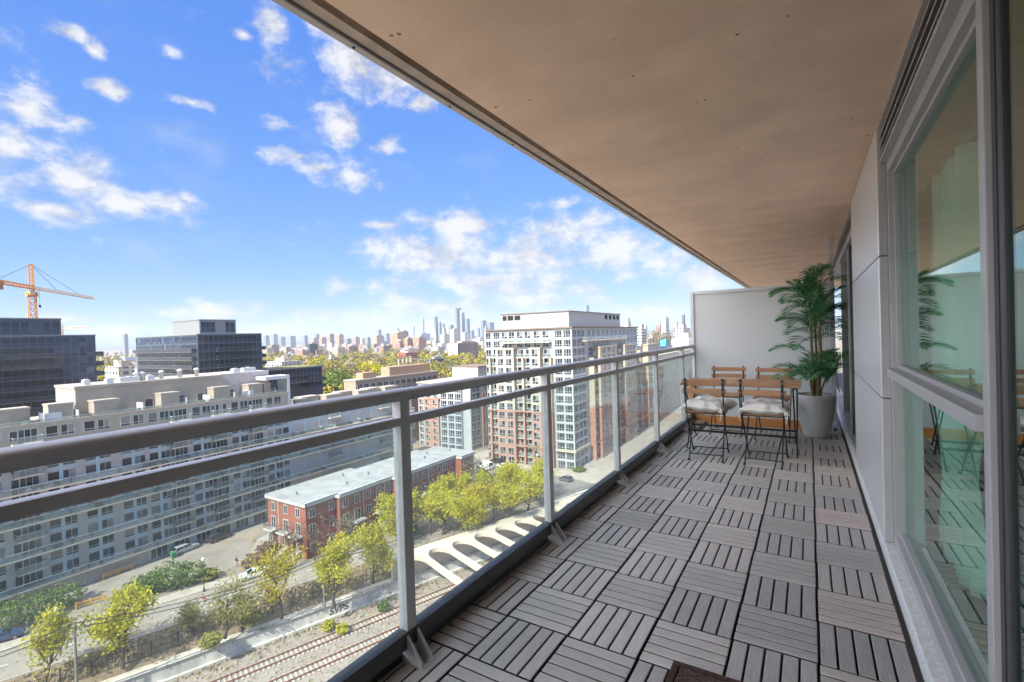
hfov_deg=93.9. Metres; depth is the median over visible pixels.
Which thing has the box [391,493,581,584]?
strutted wall
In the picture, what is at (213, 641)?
bush
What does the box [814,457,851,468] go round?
deck tile
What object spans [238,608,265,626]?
bush
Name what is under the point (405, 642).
balcony railing
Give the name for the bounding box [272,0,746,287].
edge flashing
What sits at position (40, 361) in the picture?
window
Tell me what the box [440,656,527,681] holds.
deck tile
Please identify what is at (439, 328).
skyline tower
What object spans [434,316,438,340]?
skyline tower
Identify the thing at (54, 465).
window
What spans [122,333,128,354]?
tower
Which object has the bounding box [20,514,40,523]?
window
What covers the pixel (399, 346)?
block
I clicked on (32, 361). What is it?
window
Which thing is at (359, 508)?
window
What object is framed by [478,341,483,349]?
block
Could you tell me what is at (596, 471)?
sidewalk
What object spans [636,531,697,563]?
deck tile
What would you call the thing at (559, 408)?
window
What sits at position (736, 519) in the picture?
deck tile
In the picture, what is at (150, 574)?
bush
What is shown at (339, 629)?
bush
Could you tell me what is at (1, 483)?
window
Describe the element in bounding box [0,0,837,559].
sky
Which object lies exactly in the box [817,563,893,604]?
deck tile
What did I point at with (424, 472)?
window
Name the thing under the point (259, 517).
shop window
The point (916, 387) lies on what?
picture window
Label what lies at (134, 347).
hills
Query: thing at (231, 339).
window
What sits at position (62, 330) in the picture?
tower crane
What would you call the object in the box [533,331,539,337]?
window
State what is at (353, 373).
park tree
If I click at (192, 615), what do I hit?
street tree
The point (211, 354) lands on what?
window
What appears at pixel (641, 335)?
cream block
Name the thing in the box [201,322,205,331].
penthouse window
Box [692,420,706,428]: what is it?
loose plank
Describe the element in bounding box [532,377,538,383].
window
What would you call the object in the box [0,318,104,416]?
dark glass block
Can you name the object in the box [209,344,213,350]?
window
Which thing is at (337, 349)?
block
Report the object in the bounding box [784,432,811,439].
deck tile
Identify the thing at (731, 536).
deck tile
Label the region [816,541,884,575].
deck tile
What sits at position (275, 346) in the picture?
brown roof school
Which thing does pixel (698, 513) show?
deck tile
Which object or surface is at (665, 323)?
glass tower
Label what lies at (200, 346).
window
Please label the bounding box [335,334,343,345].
tower
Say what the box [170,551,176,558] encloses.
green bin
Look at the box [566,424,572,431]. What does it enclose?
window
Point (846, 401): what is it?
sliding door
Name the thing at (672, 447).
deck tile
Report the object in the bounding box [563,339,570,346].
window
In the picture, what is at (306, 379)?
dark glass block
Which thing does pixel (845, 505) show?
deck tile
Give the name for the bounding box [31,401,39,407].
window
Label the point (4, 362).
window
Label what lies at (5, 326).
penthouse window
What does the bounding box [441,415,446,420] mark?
window
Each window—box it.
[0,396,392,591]
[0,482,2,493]
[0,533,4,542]
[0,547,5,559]
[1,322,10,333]
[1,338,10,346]
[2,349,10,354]
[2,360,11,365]
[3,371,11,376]
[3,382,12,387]
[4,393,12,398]
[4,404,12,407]
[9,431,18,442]
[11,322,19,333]
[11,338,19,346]
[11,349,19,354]
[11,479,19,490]
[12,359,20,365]
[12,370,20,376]
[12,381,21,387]
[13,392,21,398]
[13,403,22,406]
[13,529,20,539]
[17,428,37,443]
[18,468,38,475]
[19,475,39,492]
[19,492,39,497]
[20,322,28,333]
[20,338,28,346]
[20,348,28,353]
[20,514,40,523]
[21,359,29,364]
[21,370,29,375]
[22,381,30,386]
[22,391,30,397]
[22,402,31,407]
[29,338,37,346]
[29,348,37,353]
[30,359,37,364]
[30,369,38,374]
[30,380,38,385]
[31,391,39,396]
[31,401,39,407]
[37,337,45,345]
[38,348,45,353]
[38,358,46,363]
[39,369,46,374]
[39,379,47,385]
[40,337,94,406]
[40,390,47,395]
[43,322,51,333]
[45,425,57,436]
[46,337,54,345]
[46,348,54,352]
[47,358,54,363]
[47,463,58,467]
[47,471,58,483]
[48,509,60,513]
[51,322,59,333]
[61,423,74,434]
[63,460,75,464]
[63,468,75,479]
[83,420,94,431]
[85,457,95,460]
[97,418,109,429]
[136,335,261,377]
[150,544,167,559]
[174,537,189,545]
[196,530,210,542]
[198,336,202,342]
[198,344,203,350]
[198,352,203,359]
[199,361,203,367]
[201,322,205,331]
[203,336,208,342]
[203,344,208,350]
[204,352,208,358]
[204,360,209,367]
[206,322,210,331]
[208,336,213,342]
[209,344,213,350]
[209,352,213,358]
[209,360,214,366]
[210,322,214,331]
[214,335,218,341]
[216,523,230,531]
[219,335,223,341]
[224,335,228,341]
[225,322,229,331]
[229,335,233,341]
[230,322,234,331]
[233,335,237,341]
[235,517,248,529]
[238,335,242,341]
[243,335,247,341]
[252,343,256,348]
[253,511,265,523]
[271,501,274,510]
[271,515,275,527]
[283,504,287,514]
[283,519,288,531]
[295,508,299,517]
[295,522,300,535]
[309,507,314,518]
[309,523,315,533]
[329,500,334,510]
[329,515,334,526]
[330,533,334,542]
[343,498,347,507]
[354,493,359,503]
[354,507,360,519]
[366,489,370,498]
[366,504,370,513]
[376,485,380,494]
[386,482,390,490]
[414,474,417,482]
[422,471,425,479]
[422,482,426,493]
[440,393,446,399]
[440,400,446,406]
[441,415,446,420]
[441,422,446,427]
[441,429,447,435]
[442,436,447,442]
[447,393,453,399]
[448,415,453,421]
[448,422,454,428]
[448,430,454,436]
[449,437,454,443]
[454,394,460,399]
[455,416,461,422]
[455,423,461,429]
[455,430,461,436]
[456,438,461,444]
[471,393,475,399]
[471,408,475,414]
[471,415,475,422]
[472,429,476,436]
[476,421,480,427]
[517,332,522,338]
[524,331,530,337]
[524,340,530,346]
[531,349,537,356]
[532,359,537,365]
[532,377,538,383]
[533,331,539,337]
[533,340,539,346]
[533,395,538,402]
[533,404,538,411]
[533,414,539,420]
[533,423,539,429]
[534,432,539,439]
[534,441,539,448]
[534,450,540,457]
[542,331,548,337]
[542,340,548,346]
[544,349,549,355]
[544,358,548,364]
[554,330,561,337]
[554,340,561,346]
[555,349,561,355]
[555,358,562,364]
[555,377,562,381]
[556,387,563,393]
[556,395,563,402]
[556,405,563,411]
[557,414,563,421]
[557,423,564,430]
[557,433,564,439]
[557,442,564,448]
[558,452,564,458]
[558,460,565,467]
[563,330,570,336]
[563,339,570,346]
[563,349,570,355]
[564,358,570,363]
[564,370,571,374]
[565,386,571,393]
[565,396,572,402]
[565,405,572,412]
[565,415,572,421]
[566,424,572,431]
[566,433,573,440]
[566,443,573,449]
[566,452,573,459]
[567,461,573,468]
[886,0,1001,681]
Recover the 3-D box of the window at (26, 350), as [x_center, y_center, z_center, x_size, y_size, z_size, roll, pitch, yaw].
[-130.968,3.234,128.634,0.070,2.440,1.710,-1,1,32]
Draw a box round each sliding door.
[834,233,855,453]
[989,0,1023,681]
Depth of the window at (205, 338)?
167.18 m
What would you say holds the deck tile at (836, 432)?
on the balcony floor at (914, 662)
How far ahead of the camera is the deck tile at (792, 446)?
5.08 m
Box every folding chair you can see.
[682,378,729,462]
[708,366,745,436]
[737,379,788,468]
[753,367,793,442]
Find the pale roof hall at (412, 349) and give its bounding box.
[400,348,419,352]
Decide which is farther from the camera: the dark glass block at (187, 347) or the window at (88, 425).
the dark glass block at (187, 347)
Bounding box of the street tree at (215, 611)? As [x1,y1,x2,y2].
[197,569,255,638]
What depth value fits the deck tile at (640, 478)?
4.16 m
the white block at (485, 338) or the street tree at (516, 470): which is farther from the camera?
the white block at (485, 338)
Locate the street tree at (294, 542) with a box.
[278,516,308,566]
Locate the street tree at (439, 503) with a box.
[415,485,454,534]
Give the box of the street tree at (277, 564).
[240,541,307,619]
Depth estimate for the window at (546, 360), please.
144.55 m
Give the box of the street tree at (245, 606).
[218,577,269,631]
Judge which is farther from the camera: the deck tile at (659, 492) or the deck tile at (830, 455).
the deck tile at (830, 455)
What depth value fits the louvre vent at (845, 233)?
5.39 m
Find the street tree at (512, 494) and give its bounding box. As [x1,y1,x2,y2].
[488,478,528,517]
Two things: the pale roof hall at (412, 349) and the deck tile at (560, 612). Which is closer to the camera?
the deck tile at (560, 612)
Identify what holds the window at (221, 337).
in the dark glass block at (187, 347)
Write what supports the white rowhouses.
on the ground at (282, 667)
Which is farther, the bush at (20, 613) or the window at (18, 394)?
the window at (18, 394)
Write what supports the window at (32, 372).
in the dark glass block at (40, 358)
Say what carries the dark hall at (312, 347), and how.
on the ground at (282, 667)
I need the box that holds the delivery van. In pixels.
[477,460,492,468]
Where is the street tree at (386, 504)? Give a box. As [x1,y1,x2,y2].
[369,487,415,541]
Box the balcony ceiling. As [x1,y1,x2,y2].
[292,0,977,287]
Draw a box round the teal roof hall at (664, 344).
[658,340,672,348]
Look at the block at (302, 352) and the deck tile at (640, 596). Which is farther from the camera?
the block at (302, 352)
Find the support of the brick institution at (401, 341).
on the ground at (282, 667)
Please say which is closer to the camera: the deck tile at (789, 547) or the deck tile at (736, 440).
the deck tile at (789, 547)
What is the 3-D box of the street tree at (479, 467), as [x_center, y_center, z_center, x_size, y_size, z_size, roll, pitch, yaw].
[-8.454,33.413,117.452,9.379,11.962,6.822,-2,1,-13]
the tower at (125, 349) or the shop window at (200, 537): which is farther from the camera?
the tower at (125, 349)
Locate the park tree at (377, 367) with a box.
[369,363,382,373]
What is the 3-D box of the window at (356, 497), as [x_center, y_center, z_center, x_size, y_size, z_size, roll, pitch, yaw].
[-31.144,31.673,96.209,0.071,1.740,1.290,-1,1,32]
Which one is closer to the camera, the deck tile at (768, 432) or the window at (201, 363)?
the deck tile at (768, 432)
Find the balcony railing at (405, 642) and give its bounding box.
[0,344,694,681]
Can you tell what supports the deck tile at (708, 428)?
on the balcony floor at (914, 662)
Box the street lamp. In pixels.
[201,557,204,591]
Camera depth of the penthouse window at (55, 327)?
134.86 m
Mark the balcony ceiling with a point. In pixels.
(732, 139)
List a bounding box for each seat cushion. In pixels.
[680,396,737,420]
[737,398,790,423]
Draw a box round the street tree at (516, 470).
[496,460,528,507]
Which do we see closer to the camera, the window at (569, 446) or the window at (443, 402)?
the window at (569, 446)
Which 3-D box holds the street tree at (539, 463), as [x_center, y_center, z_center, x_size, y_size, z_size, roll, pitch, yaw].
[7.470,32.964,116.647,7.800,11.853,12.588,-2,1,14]
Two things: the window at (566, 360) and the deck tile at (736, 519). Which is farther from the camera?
the window at (566, 360)
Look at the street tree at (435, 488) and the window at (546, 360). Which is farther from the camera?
the window at (546, 360)
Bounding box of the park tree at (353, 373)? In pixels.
[349,369,365,375]
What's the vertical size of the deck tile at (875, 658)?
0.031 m
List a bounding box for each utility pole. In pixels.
[73,621,77,681]
[321,555,325,608]
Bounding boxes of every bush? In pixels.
[0,591,51,627]
[0,601,30,628]
[21,585,69,618]
[46,579,88,607]
[122,572,155,596]
[136,569,170,593]
[151,559,190,590]
[171,560,206,585]
[194,566,220,581]
[196,630,223,649]
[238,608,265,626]
[240,551,265,567]
[254,539,281,555]
[320,618,335,631]
[335,621,348,634]
[377,598,389,611]
[413,523,418,533]
[571,466,586,472]
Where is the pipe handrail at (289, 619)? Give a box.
[115,530,531,681]
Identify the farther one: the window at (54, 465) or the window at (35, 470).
the window at (54, 465)
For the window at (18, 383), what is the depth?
127.31 m
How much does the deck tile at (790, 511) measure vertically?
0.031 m
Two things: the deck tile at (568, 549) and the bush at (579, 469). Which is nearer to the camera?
the deck tile at (568, 549)
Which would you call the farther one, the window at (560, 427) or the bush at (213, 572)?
the window at (560, 427)
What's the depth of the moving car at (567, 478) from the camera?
129.41 m
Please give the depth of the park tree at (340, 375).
297.91 m
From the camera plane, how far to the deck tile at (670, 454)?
4.91 m
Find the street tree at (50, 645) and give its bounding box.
[16,598,93,681]
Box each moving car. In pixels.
[237,566,266,581]
[490,457,503,463]
[558,475,572,481]
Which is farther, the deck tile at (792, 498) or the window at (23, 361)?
the window at (23, 361)
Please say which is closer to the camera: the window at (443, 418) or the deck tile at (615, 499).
the deck tile at (615, 499)
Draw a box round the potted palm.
[767,260,850,395]
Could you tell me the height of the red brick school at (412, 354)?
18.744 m
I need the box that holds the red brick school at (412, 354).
[397,351,418,357]
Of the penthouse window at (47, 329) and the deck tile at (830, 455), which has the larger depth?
the penthouse window at (47, 329)
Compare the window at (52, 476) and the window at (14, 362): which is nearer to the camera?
the window at (52, 476)
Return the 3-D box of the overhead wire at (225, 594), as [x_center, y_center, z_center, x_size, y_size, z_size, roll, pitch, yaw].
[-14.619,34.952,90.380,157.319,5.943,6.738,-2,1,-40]
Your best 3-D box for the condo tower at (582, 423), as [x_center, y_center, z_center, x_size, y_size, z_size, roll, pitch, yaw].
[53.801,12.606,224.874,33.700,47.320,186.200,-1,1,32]
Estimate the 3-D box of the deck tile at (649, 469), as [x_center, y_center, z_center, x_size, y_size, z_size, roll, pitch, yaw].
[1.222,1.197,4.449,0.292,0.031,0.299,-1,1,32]
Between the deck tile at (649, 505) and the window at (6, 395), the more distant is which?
the window at (6, 395)
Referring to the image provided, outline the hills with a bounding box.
[96,330,690,350]
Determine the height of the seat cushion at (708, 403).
0.193 m
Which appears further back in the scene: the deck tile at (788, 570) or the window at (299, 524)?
the window at (299, 524)
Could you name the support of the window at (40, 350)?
in the dark glass block at (40, 358)
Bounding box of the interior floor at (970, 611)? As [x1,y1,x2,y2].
[932,472,987,674]
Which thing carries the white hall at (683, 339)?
on the ground at (282, 667)
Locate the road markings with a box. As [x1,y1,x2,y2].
[0,467,587,666]
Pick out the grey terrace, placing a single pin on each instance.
(439, 359)
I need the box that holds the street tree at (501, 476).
[468,464,516,509]
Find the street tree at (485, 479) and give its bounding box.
[451,473,498,506]
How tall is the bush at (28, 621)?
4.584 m
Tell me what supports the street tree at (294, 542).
on the ground at (282, 667)
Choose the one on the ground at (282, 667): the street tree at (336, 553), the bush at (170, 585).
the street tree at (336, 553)
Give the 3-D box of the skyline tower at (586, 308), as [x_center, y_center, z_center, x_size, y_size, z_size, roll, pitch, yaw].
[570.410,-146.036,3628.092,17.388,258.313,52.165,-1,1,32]
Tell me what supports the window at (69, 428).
in the apartment block at (88, 542)
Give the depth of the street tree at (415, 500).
97.56 m
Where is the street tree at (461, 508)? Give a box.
[444,488,490,540]
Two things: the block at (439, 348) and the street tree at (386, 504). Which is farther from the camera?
the block at (439, 348)
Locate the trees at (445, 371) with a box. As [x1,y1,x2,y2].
[96,341,691,393]
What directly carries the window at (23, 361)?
in the dark glass block at (40, 358)
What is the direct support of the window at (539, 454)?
in the condo tower at (582, 423)
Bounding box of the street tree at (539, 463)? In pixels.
[528,454,557,498]
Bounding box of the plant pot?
[795,392,835,437]
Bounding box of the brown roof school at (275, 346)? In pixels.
[268,344,278,355]
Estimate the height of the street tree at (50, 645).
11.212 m
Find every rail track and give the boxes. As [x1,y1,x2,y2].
[210,579,464,681]
[267,624,399,681]
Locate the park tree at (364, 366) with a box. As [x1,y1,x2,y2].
[358,360,376,371]
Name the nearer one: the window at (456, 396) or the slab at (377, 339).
the window at (456, 396)
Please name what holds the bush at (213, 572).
on the parking lane
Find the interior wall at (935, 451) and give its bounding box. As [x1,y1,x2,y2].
[925,189,984,476]
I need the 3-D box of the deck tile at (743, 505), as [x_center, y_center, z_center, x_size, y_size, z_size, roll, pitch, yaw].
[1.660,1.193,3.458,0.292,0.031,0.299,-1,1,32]
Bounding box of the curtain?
[926,120,986,600]
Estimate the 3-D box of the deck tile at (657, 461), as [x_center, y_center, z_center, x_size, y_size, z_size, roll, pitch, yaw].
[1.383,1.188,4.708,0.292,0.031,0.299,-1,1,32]
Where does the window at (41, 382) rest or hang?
in the dark glass block at (40, 358)
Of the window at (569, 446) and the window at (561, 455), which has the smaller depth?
the window at (569, 446)
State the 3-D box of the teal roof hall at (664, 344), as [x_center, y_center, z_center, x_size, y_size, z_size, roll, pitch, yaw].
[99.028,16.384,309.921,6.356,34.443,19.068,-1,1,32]
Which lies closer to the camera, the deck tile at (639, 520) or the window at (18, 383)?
the deck tile at (639, 520)
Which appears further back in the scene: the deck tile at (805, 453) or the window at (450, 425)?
the window at (450, 425)
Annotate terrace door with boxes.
[144,398,153,408]
[197,393,203,401]
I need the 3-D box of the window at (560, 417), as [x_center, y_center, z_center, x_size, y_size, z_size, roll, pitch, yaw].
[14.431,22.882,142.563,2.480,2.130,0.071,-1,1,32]
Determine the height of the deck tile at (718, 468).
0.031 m
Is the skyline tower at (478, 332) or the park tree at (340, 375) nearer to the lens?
the park tree at (340, 375)
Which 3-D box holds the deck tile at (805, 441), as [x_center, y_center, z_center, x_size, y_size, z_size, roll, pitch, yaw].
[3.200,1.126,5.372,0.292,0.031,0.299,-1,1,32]
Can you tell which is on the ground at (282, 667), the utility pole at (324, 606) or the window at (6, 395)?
the utility pole at (324, 606)
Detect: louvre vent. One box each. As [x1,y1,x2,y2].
[834,207,850,268]
[878,0,962,164]
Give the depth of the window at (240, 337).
177.45 m
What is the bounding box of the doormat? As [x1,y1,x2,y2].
[665,660,740,681]
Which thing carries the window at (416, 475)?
in the townhouse row
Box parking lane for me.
[0,519,268,643]
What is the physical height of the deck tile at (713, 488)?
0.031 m
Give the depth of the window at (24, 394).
128.75 m
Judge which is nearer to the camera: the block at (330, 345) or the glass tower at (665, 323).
the glass tower at (665, 323)
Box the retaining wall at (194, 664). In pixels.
[101,535,523,681]
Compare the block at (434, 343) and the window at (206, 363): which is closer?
the window at (206, 363)
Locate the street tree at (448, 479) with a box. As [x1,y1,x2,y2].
[432,466,473,495]
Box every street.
[0,507,504,679]
[413,450,594,502]
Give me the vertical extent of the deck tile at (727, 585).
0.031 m
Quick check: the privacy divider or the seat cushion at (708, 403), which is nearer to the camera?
the seat cushion at (708, 403)
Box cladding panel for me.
[851,127,893,542]
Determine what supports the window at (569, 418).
in the condo tower at (582, 423)
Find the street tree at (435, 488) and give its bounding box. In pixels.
[416,480,456,534]
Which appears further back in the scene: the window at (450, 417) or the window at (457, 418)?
the window at (450, 417)
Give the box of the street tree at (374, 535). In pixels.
[353,519,396,585]
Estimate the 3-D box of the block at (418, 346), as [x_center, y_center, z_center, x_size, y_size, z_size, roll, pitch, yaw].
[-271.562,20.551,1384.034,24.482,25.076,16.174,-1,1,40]
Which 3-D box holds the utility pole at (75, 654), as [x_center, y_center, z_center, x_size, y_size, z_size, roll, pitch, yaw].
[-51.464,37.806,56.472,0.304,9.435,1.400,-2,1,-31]
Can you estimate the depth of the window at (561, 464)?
142.72 m
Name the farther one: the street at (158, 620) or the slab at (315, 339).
the slab at (315, 339)
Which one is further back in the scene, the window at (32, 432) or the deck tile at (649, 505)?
the window at (32, 432)
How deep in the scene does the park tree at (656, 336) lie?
519.32 m
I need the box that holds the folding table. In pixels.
[680,378,800,458]
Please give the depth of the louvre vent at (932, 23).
1.77 m
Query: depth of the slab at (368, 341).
3006.29 m
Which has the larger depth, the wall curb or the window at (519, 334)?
the window at (519, 334)
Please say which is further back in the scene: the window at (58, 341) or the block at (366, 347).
the block at (366, 347)
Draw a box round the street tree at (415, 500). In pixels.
[388,486,424,526]
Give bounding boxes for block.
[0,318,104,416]
[0,357,415,613]
[104,359,134,379]
[133,319,266,377]
[263,348,274,355]
[263,365,325,398]
[283,346,290,353]
[295,349,309,355]
[315,349,322,354]
[327,342,334,349]
[332,346,344,355]
[346,345,357,355]
[362,345,370,349]
[378,344,390,354]
[396,343,403,349]
[413,344,422,349]
[415,333,429,340]
[416,364,488,450]
[431,346,443,352]
[432,340,438,346]
[437,342,445,348]
[461,332,468,340]
[476,337,483,341]
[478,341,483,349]
[484,326,487,351]
[625,318,630,326]
[637,324,646,344]
[656,323,660,339]
[673,321,678,327]
[673,324,689,338]
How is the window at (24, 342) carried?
in the dark glass block at (40, 358)
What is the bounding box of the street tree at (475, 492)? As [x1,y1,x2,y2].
[462,480,504,525]
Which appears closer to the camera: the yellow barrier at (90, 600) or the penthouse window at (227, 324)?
the yellow barrier at (90, 600)
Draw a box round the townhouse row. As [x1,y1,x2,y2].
[263,446,475,562]
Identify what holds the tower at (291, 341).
on the ground at (282, 667)
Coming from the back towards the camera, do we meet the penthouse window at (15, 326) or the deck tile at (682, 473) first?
the penthouse window at (15, 326)
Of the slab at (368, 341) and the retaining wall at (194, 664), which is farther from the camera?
the slab at (368, 341)
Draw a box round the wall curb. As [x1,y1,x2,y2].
[837,389,948,681]
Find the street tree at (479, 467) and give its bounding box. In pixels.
[460,456,492,480]
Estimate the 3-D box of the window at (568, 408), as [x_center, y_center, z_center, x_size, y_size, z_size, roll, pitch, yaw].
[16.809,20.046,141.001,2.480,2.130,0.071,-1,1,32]
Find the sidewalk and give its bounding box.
[0,406,686,651]
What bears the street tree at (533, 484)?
on the ground at (282, 667)
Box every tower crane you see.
[0,264,94,317]
[61,324,87,334]
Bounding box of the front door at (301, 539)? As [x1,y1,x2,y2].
[298,539,301,550]
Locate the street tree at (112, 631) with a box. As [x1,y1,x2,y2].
[71,579,160,669]
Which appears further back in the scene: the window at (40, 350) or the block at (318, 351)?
the block at (318, 351)
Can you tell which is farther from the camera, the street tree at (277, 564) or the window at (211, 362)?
the window at (211, 362)
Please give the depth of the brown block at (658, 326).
1504.05 m
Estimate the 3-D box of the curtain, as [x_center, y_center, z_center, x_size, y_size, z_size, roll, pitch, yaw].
[2.129,0.099,2.289,0.102,1.994,1.280,-1,1,32]
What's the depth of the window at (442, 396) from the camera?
173.08 m
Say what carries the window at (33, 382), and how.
in the dark glass block at (40, 358)
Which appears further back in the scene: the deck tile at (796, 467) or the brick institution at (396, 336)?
the brick institution at (396, 336)
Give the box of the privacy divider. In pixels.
[690,236,836,430]
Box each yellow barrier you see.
[75,594,105,609]
[101,563,132,579]
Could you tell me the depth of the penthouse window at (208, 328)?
169.94 m
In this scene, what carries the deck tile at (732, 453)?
on the balcony floor at (914, 662)
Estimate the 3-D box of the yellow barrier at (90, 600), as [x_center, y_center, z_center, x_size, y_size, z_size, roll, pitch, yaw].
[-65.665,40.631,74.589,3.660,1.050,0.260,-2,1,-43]
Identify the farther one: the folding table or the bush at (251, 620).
the bush at (251, 620)
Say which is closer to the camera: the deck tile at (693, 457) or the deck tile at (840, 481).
the deck tile at (840, 481)
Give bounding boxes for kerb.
[0,516,505,681]
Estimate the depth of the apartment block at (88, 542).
90.45 m
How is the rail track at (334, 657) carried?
on the ground at (282, 667)
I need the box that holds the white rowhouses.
[265,357,300,366]
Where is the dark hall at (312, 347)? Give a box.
[308,342,317,354]
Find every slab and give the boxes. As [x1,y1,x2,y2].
[310,337,318,344]
[319,337,326,345]
[343,358,438,441]
[344,338,351,343]
[353,336,359,345]
[365,337,370,345]
[371,335,383,345]
[448,341,477,357]
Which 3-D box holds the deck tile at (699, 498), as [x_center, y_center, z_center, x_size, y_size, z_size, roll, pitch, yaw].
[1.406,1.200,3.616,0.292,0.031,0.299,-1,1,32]
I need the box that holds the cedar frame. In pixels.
[687,385,801,429]
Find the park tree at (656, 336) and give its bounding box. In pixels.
[649,328,663,345]
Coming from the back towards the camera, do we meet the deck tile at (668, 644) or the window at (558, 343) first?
the window at (558, 343)
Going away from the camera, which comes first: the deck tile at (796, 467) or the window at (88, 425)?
the deck tile at (796, 467)
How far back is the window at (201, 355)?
165.96 m
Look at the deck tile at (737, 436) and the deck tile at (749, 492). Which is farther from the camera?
the deck tile at (737, 436)
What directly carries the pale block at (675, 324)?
on the ground at (282, 667)
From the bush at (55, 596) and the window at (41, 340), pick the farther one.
the window at (41, 340)
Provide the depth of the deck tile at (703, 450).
5.05 m
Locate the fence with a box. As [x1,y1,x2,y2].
[26,566,385,681]
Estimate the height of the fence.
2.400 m
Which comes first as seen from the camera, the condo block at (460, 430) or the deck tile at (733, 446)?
the deck tile at (733, 446)
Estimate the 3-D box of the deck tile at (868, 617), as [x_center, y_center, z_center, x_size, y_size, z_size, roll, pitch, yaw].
[1.522,1.212,2.107,0.292,0.031,0.299,-1,1,32]
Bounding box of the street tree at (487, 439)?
[480,421,490,449]
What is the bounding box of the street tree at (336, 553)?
[307,528,370,608]
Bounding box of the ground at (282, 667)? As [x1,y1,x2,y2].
[4,327,838,681]
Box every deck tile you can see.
[378,640,464,681]
[430,604,505,656]
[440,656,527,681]
[468,616,564,681]
[473,576,537,617]
[508,553,564,586]
[509,586,593,639]
[533,637,636,681]
[535,535,585,561]
[541,561,615,602]
[562,517,603,540]
[567,540,633,573]
[569,601,656,663]
[578,503,618,523]
[588,523,648,551]
[595,492,632,508]
[596,573,674,622]
[606,508,660,531]
[610,482,643,495]
[619,550,686,589]
[621,495,671,516]
[627,472,653,484]
[628,661,692,681]
[633,464,662,475]
[635,484,680,502]
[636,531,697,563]
[639,620,731,676]
[643,456,670,466]
[647,475,688,490]
[651,515,706,543]
[653,451,677,458]
[656,466,696,480]
[660,587,740,643]
[663,501,715,524]
[665,444,684,451]
[665,458,702,470]
[667,438,689,445]
[673,452,708,462]
[674,434,695,439]
[675,490,721,509]
[676,562,747,606]
[680,431,698,434]
[680,446,713,453]
[683,479,727,496]
[686,440,717,448]
[690,541,753,577]
[692,435,721,443]
[692,470,731,484]
[697,432,725,437]
[698,462,736,475]
[700,523,757,553]
[703,426,729,431]
[705,455,740,467]
[709,508,762,534]
[711,448,744,458]
[716,442,745,450]
[717,495,765,516]
[720,437,750,445]
[724,484,768,502]
[725,434,752,439]
[726,641,818,681]
[728,428,754,432]
[729,474,771,489]
[734,604,818,670]
[735,466,773,480]
[738,458,775,470]
[743,451,777,460]
[743,575,816,621]
[747,445,778,455]
[749,439,780,449]
[750,551,815,591]
[752,436,781,442]
[756,430,782,435]
[756,532,815,565]
[760,515,814,543]
[764,501,814,525]
[767,489,813,508]
[771,479,813,494]
[773,470,813,485]
[775,462,812,473]
[777,454,812,465]
[779,448,812,456]
[780,442,812,451]
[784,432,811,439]
[784,437,811,443]
[813,435,843,440]
[813,439,845,447]
[813,444,846,452]
[813,451,849,460]
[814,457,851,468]
[814,465,855,478]
[814,474,857,488]
[814,484,861,500]
[815,495,865,514]
[815,508,871,532]
[816,523,876,551]
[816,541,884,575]
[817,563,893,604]
[818,589,905,644]
[819,623,915,681]
[820,665,877,681]
[829,430,842,435]
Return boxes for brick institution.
[390,331,406,344]
[392,339,403,347]
[404,337,412,346]
[413,336,426,348]
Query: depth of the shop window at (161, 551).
90.48 m
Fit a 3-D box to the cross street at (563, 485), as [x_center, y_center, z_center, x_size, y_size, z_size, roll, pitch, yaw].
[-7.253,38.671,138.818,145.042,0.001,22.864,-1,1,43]
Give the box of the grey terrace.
[426,356,444,363]
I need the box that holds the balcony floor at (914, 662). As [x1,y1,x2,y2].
[725,372,988,681]
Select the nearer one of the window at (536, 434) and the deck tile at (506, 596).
the deck tile at (506, 596)
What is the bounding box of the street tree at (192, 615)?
[172,597,205,639]
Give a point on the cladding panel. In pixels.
(870, 284)
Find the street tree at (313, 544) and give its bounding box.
[298,509,332,561]
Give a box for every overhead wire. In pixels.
[0,484,593,652]
[1,487,589,656]
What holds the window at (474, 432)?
in the condo block at (460, 430)
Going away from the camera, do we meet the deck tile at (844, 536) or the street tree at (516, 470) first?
the deck tile at (844, 536)
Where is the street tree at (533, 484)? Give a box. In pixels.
[511,466,543,510]
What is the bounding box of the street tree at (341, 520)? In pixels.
[330,509,360,553]
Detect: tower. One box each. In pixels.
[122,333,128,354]
[263,335,269,346]
[271,334,277,344]
[278,336,285,347]
[287,336,295,347]
[302,335,307,344]
[327,333,333,342]
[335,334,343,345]
[385,333,389,344]
[412,326,414,341]
[422,318,424,332]
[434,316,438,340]
[438,322,441,341]
[440,333,449,343]
[448,324,453,338]
[450,328,458,342]
[455,308,460,340]
[460,312,464,340]
[465,318,469,339]
[470,330,473,339]
[477,327,479,337]
[480,320,486,337]
[483,310,691,469]
[487,322,493,329]
[584,305,588,311]
[661,316,668,339]
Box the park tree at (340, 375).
[323,366,352,390]
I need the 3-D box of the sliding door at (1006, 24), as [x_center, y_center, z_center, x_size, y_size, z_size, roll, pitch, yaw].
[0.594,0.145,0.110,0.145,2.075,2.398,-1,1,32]
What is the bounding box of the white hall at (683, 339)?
[671,333,690,346]
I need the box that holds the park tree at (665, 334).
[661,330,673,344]
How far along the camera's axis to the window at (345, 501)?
93.76 m
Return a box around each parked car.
[0,627,25,641]
[170,542,199,554]
[205,531,232,542]
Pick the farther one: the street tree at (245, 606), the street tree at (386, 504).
the street tree at (386, 504)
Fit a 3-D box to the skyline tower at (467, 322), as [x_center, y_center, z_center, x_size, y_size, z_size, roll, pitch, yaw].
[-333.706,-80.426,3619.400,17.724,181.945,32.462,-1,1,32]

